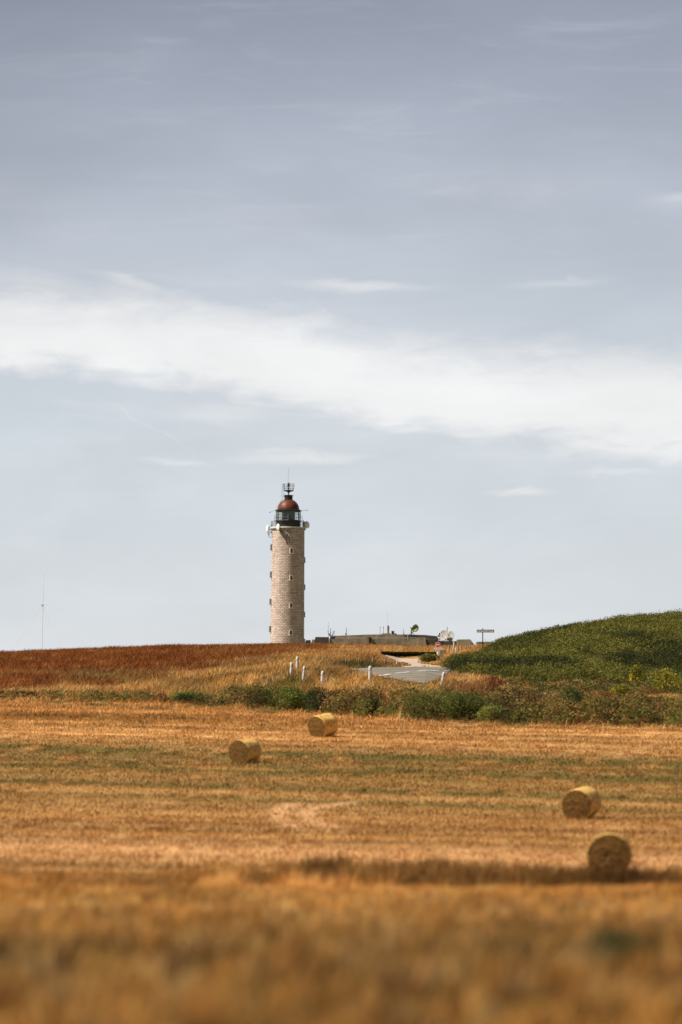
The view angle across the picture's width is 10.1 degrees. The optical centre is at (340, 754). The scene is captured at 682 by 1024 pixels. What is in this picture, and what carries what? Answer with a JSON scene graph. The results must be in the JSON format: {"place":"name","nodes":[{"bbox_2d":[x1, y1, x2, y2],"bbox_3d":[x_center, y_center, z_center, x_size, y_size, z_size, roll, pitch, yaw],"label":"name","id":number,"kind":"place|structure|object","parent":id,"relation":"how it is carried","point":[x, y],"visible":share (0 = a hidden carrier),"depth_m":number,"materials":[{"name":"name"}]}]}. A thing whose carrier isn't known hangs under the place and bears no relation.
{"place":"outdoors","nodes":[
{"label":"outdoors","id":0,"kind":"place"},
{"bbox_2d":[0,860,681,1023],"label":"tall grass","id":1,"kind":"structure","parent":0,"point":[291,945],"depth_m":34.64,"materials":[{"name":"plant"}]},
{"bbox_2d":[0,653,681,884],"bbox_3d":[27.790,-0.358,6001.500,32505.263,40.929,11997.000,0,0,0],"label":"ground","id":2,"kind":"structure","parent":0,"point":[425,783],"depth_m":170.78,"materials":[{"name":"plant"}]},
{"bbox_2d":[24,587,60,644],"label":"radio mast","id":3,"kind":"object","parent":2,"relation":"on","point":[42,617],"visible":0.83,"depth_m":899.96,"materials":[{"name":"white metal"}]},
{"bbox_2d":[228,738,260,762],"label":"straw bale","id":4,"kind":"object","parent":2,"relation":"on","point":[246,750],"visible":0.99,"depth_m":194.53},
{"bbox_2d":[269,468,307,643],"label":"lighthouse","id":5,"kind":"object","parent":2,"relation":"on","point":[286,601],"visible":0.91,"depth_m":755.37,"materials":[{"name":"stone"}]},
{"bbox_2d":[302,520,309,527],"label":"microwave dish","id":6,"kind":"object","parent":5,"relation":"on","point":[306,525],"visible":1,"depth_m":757.16,"materials":[{"name":"white metal"}]},
{"bbox_2d":[290,662,292,674],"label":"bollard","id":7,"kind":"object","parent":2,"relation":"on","point":[291,665],"visible":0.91,"depth_m":292.91,"materials":[{"name":"white paint"}]},
{"bbox_2d":[278,684,305,707],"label":"green bush","id":8,"kind":"object","parent":2,"relation":"on","point":[297,692],"visible":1,"depth_m":262.70,"materials":[{"name":"green plant"}]},
{"bbox_2d":[296,657,298,668],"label":"bollard","id":9,"kind":"object","parent":2,"relation":"on","point":[297,662],"visible":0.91,"depth_m":299.90,"materials":[{"name":"white paint"}]},
{"bbox_2d":[302,666,305,680],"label":"bollard","id":10,"kind":"object","parent":2,"relation":"on","point":[304,671],"visible":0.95,"depth_m":287.91,"materials":[{"name":"white paint"}]},
{"bbox_2d":[300,684,334,711],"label":"dark bush","id":11,"kind":"object","parent":2,"relation":"on","point":[312,695],"visible":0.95,"depth_m":260.62,"materials":[{"name":"green plant"}]},
{"bbox_2d":[307,713,337,736],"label":"straw bale","id":12,"kind":"object","parent":2,"relation":"on","point":[323,725],"visible":1,"depth_m":221.51},
{"bbox_2d":[321,671,323,682],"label":"bollard","id":13,"kind":"object","parent":2,"relation":"on","point":[322,676],"visible":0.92,"depth_m":283.90,"materials":[{"name":"white paint"}]},
{"bbox_2d":[0,622,667,689],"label":"rust grass","id":14,"kind":"structure","parent":2,"relation":"on","point":[40,668],"depth_m":364.94,"materials":[{"name":"brown plant"}]},
{"bbox_2d":[0,628,681,728],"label":"tawny grass","id":15,"kind":"structure","parent":2,"relation":"on","point":[332,664],"depth_m":292.14,"materials":[{"name":"brown plant"}]},
{"bbox_2d":[0,671,681,727],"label":"bank scrub","id":16,"kind":"object","parent":2,"relation":"on","point":[611,705],"visible":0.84,"depth_m":251.44,"materials":[{"name":"green plant"}]},
{"bbox_2d":[166,690,200,699],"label":"green bush","id":17,"kind":"object","parent":16,"relation":"in","point":[183,692],"visible":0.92,"depth_m":275.69,"materials":[{"name":"green plant"}]},
{"bbox_2d":[0,849,681,888],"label":"dark weeds","id":18,"kind":"object","parent":2,"relation":"on","point":[621,874],"visible":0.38,"depth_m":89.07,"materials":[{"name":"brown plant"}]},
{"bbox_2d":[368,666,371,679],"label":"bollard","id":19,"kind":"object","parent":2,"relation":"on","point":[370,671],"visible":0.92,"depth_m":272.93,"materials":[{"name":"white paint"}]},
{"bbox_2d":[363,695,380,714],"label":"dark bush","id":20,"kind":"object","parent":2,"relation":"on","point":[376,702],"visible":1,"depth_m":253.11,"materials":[{"name":"green plant"}]},
{"bbox_2d":[305,634,456,645],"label":"battery building","id":21,"kind":"structure","parent":2,"relation":"on","point":[401,639],"depth_m":640.00,"materials":[{"name":"grey concrete"}]},
{"bbox_2d":[409,624,418,634],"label":"radar dish","id":22,"kind":"object","parent":21,"relation":"on","point":[415,628],"visible":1,"depth_m":643.19,"materials":[{"name":"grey metal"}]},
{"bbox_2d":[439,630,447,640],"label":"dish","id":23,"kind":"object","parent":21,"relation":"attached to","point":[443,635],"visible":1,"depth_m":641.47,"materials":[{"name":"white metal"}]},
{"bbox_2d":[447,631,453,640],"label":"dish","id":24,"kind":"object","parent":21,"relation":"attached to","point":[450,636],"visible":1,"depth_m":641.47,"materials":[{"name":"white metal"}]},
{"bbox_2d":[381,651,436,656],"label":"hedge","id":25,"kind":"object","parent":2,"relation":"on","point":[401,654],"visible":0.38,"depth_m":409.04,"materials":[{"name":"green plant"}]},
{"bbox_2d":[418,653,440,661],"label":"green bush","id":26,"kind":"object","parent":2,"relation":"on","point":[427,657],"visible":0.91,"depth_m":361.24,"materials":[{"name":"green plant"}]},
{"bbox_2d":[434,642,441,651],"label":"no entry sign","id":27,"kind":"object","parent":2,"relation":"on","point":[437,644],"visible":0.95,"depth_m":384.97,"materials":[{"name":"metal"}]},
{"bbox_2d":[439,650,445,656],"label":"concrete block","id":28,"kind":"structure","parent":2,"relation":"on","point":[441,652],"depth_m":389.05,"materials":[{"name":"grey concrete"}]},
{"bbox_2d":[438,692,482,717],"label":"green bush","id":29,"kind":"object","parent":2,"relation":"on","point":[458,697],"visible":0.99,"depth_m":246.14,"materials":[{"name":"green plant"}]},
{"bbox_2d":[456,639,472,645],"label":"concrete block","id":30,"kind":"structure","parent":2,"relation":"on","point":[464,641],"depth_m":637.00,"materials":[{"name":"grey concrete"}]},
{"bbox_2d":[477,629,493,647],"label":"direction sign","id":31,"kind":"object","parent":2,"relation":"on","point":[482,631],"visible":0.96,"depth_m":399.96,"materials":[{"name":"white metal"}]},
{"bbox_2d":[478,675,505,689],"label":"rusty bush","id":32,"kind":"object","parent":2,"relation":"on","point":[493,680],"visible":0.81,"depth_m":255.85,"materials":[{"name":"brown plant"}]},
{"bbox_2d":[477,703,507,720],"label":"green bush","id":33,"kind":"object","parent":2,"relation":"on","point":[487,713],"visible":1,"depth_m":243.79,"materials":[{"name":"green plant"}]},
{"bbox_2d":[436,608,681,683],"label":"green maize crop","id":34,"kind":"object","parent":2,"relation":"on","point":[580,657],"visible":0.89,"depth_m":316.11,"materials":[{"name":"green plant"}]},
{"bbox_2d":[558,687,592,710],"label":"green bush","id":35,"kind":"object","parent":2,"relation":"on","point":[576,696],"visible":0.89,"depth_m":244.15,"materials":[{"name":"green plant"}]},
{"bbox_2d":[561,786,601,818],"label":"straw bale","id":36,"kind":"object","parent":2,"relation":"on","point":[583,801],"visible":0.97,"depth_m":151.44},
{"bbox_2d":[577,697,603,711],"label":"green bush","id":37,"kind":"object","parent":2,"relation":"on","point":[589,703],"visible":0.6,"depth_m":243.25,"materials":[{"name":"green plant"}]},
{"bbox_2d":[585,833,632,870],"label":"straw bale","id":38,"kind":"object","parent":2,"relation":"on","point":[610,850],"visible":0.89,"depth_m":106.42},
{"bbox_2d":[607,683,634,695],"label":"flowering bush","id":39,"kind":"object","parent":2,"relation":"on","point":[621,689],"visible":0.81,"depth_m":255.64,"materials":[{"name":"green plant"}]},
{"bbox_2d":[629,664,643,682],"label":"flowering bush","id":40,"kind":"object","parent":2,"relation":"on","point":[635,672],"visible":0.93,"depth_m":282.82,"materials":[{"name":"yellow plant"}]},
{"bbox_2d":[646,667,681,691],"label":"flowering bush","id":41,"kind":"object","parent":2,"relation":"on","point":[663,677],"visible":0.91,"depth_m":267.82,"materials":[{"name":"yellow plant"}]},
{"bbox_2d":[0,0,681,651],"label":"sky","id":42,"kind":"structure","parent":0,"point":[419,262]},
{"bbox_2d":[355,667,450,682],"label":"road","id":43,"kind":"structure","parent":0,"point":[416,674],"depth_m":287.99,"materials":[{"name":"grey asphalt"}]},
{"bbox_2d":[385,655,445,667],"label":"driveway","id":44,"kind":"structure","parent":0,"point":[414,662],"depth_m":362.67,"materials":[{"name":"beige concrete"}]}
]}

